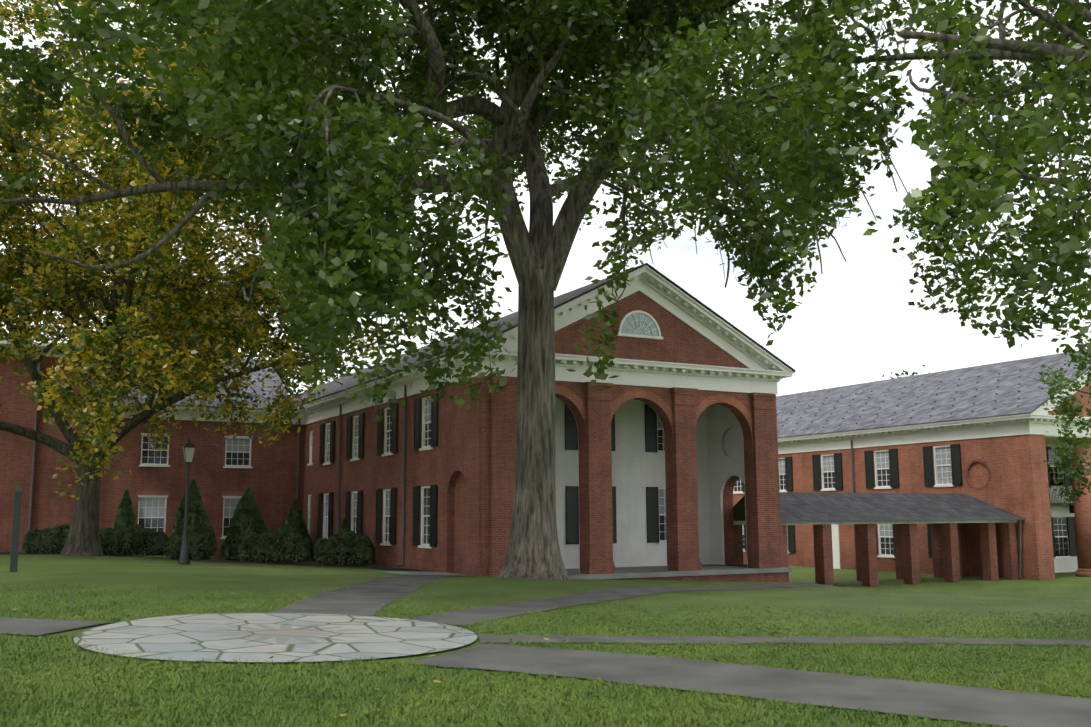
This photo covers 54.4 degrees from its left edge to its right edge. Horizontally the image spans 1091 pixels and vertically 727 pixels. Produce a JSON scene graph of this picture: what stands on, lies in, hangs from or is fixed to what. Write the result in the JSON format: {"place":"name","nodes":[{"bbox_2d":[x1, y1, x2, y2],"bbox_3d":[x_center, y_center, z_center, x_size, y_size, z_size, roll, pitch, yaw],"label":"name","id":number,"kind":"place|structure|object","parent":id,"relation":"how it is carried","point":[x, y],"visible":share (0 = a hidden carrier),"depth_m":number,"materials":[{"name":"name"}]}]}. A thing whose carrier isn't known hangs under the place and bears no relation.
{"place":"outdoors","nodes":[
{"label":"outdoors","id":0,"kind":"place"},
{"bbox_2d":[0,617,107,634],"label":"path","id":1,"kind":"structure","parent":0,"point":[23,626],"depth_m":15.50,"materials":[{"name":"concrete"}]},
{"bbox_2d":[0,554,1090,726],"bbox_3d":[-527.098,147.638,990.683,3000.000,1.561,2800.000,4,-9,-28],"label":"ground","id":2,"kind":"structure","parent":0,"point":[1063,593],"depth_m":21.60,"materials":[{"name":"green plant"}]},
{"bbox_2d":[9,484,22,571],"bbox_3d":[-14.347,4.543,28.734,0.220,2.580,0.220,4,-9,-28],"label":"sign post","id":3,"kind":"object","parent":2,"relation":"on","point":[18,491],"visible":0.79,"depth_m":28.66,"materials":[{"name":"grey"}]},
{"bbox_2d":[0,225,40,340],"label":"tree","id":4,"kind":"object","parent":2,"relation":"on","point":[4,322],"depth_m":67.00,"materials":[{"name":"green plant"}]},
{"bbox_2d":[1,135,276,353],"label":"tree","id":5,"kind":"object","parent":2,"relation":"on","point":[124,294],"depth_m":80.20,"materials":[{"name":"green plant"}]},
{"bbox_2d":[0,340,305,554],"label":"wing","id":6,"kind":"structure","parent":2,"relation":"on","point":[225,475],"depth_m":49.84,"materials":[{"name":"red brick"}]},
{"bbox_2d":[178,436,195,564],"bbox_3d":[-12.563,4.764,37.146,0.430,4.470,0.430,4,-9,-28],"label":"lamp post","id":7,"kind":"object","parent":2,"relation":"on","point":[188,448],"visible":0.98,"depth_m":37.09,"materials":[{"name":"grey metal"}]},
{"bbox_2d":[22,513,375,565],"bbox_3d":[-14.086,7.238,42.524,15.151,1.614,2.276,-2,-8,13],"label":"bushes","id":8,"kind":"object","parent":2,"relation":"on","point":[138,531],"visible":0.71,"depth_m":41.12,"materials":[{"name":"green plant"}]},
{"bbox_2d":[0,552,432,571],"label":"mulch bed","id":9,"kind":"object","parent":2,"relation":"on","point":[214,559],"visible":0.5,"depth_m":40.77,"materials":[{"name":"brown soil"}]},
{"bbox_2d":[113,479,349,559],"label":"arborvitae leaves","id":10,"kind":"object","parent":9,"relation":"on","point":[247,514],"visible":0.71,"depth_m":43.20,"materials":[{"name":"green plant"}]},
{"bbox_2d":[0,0,436,555],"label":"maple","id":11,"kind":"object","parent":2,"relation":"on","point":[134,209],"depth_m":36.72,"materials":[{"name":"plant"}]},
{"bbox_2d":[74,613,476,661],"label":"circular stone patio","id":12,"kind":"structure","parent":2,"relation":"on","point":[263,637],"depth_m":14.62,"materials":[{"name":"grey stone"}]},
{"bbox_2d":[218,271,380,409],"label":"tree","id":13,"kind":"object","parent":2,"relation":"on","point":[336,372],"depth_m":93.37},
{"bbox_2d":[272,575,464,615],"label":"walkway","id":14,"kind":"structure","parent":2,"relation":"on","point":[369,598],"depth_m":21.84,"materials":[{"name":"concrete"}]},
{"bbox_2d":[13,573,789,716],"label":"fallen leaves","id":15,"kind":"object","parent":2,"relation":"on","point":[341,715],"visible":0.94,"depth_m":15.25,"materials":[{"name":"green plant"}]},
{"bbox_2d":[377,571,472,575],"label":"walkway","id":16,"kind":"structure","parent":2,"relation":"on","point":[417,573],"depth_m":35.32,"materials":[{"name":"grey concrete"}]},
{"bbox_2d":[0,0,920,579],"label":"oak","id":17,"kind":"object","parent":2,"relation":"on","point":[226,96],"depth_m":24.20,"materials":[{"name":"green plant"}]},
{"bbox_2d":[294,263,795,582],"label":"building","id":18,"kind":"structure","parent":2,"relation":"on","point":[666,441],"depth_m":39.70,"materials":[{"name":"brick"}]},
{"bbox_2d":[737,542,746,566],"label":"portico hand rail","id":19,"kind":"object","parent":18,"relation":"on","point":[742,551],"visible":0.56,"depth_m":41.10,"materials":[{"name":"grey metal"}]},
{"bbox_2d":[0,583,1090,726],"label":"grass tufts","id":20,"kind":"object","parent":2,"relation":"on","point":[395,712],"visible":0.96,"depth_m":11.50,"materials":[{"name":"green plant"}]},
{"bbox_2d":[733,492,1024,586],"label":"covered walk","id":21,"kind":"structure","parent":2,"relation":"on","point":[948,517],"depth_m":44.81,"materials":[{"name":"brick"}]},
{"bbox_2d":[882,364,929,378],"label":"tree","id":22,"kind":"object","parent":2,"relation":"on","point":[906,373],"depth_m":85.62,"materials":[{"name":"green plant"}]},
{"bbox_2d":[733,370,1090,579],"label":"building","id":23,"kind":"structure","parent":2,"relation":"on","point":[996,461],"depth_m":52.11,"materials":[{"name":"brick"}]},
{"bbox_2d":[776,350,1090,437],"bbox_3d":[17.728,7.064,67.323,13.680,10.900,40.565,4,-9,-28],"label":"building roof","id":24,"kind":"structure","parent":23,"relation":"attached to","point":[1007,388],"depth_m":55.96,"materials":[{"name":"grey tile"}]},
{"bbox_2d":[1030,326,1090,506],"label":"young tree","id":25,"kind":"object","parent":2,"relation":"on","point":[1061,453],"depth_m":40.07,"materials":[{"name":"green plant"}]},
{"bbox_2d":[1062,437,1090,576],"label":"building columns","id":26,"kind":"structure","parent":2,"relation":"on","point":[1082,511],"depth_m":49.01,"materials":[{"name":"red brick"}]},
{"bbox_2d":[0,0,1090,396],"label":"sky","id":27,"kind":"structure","parent":0,"point":[857,324],"materials":[{"name":"white"}]},
{"bbox_2d":[404,584,844,625],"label":"path","id":28,"kind":"structure","parent":0,"point":[465,617],"depth_m":22.13,"materials":[{"name":"concrete"}]},
{"bbox_2d":[407,643,1090,726],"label":"path","id":29,"kind":"structure","parent":0,"point":[1007,708],"depth_m":11.53,"materials":[{"name":"concrete"}]},
{"bbox_2d":[477,635,1090,645],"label":"path","id":30,"kind":"structure","parent":0,"point":[640,639],"depth_m":15.79,"materials":[{"name":"concrete"}]},
{"bbox_2d":[852,0,1090,361],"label":"oak","id":31,"kind":"object","parent":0,"point":[957,181],"depth_m":17.18,"materials":[{"name":"green plant"}]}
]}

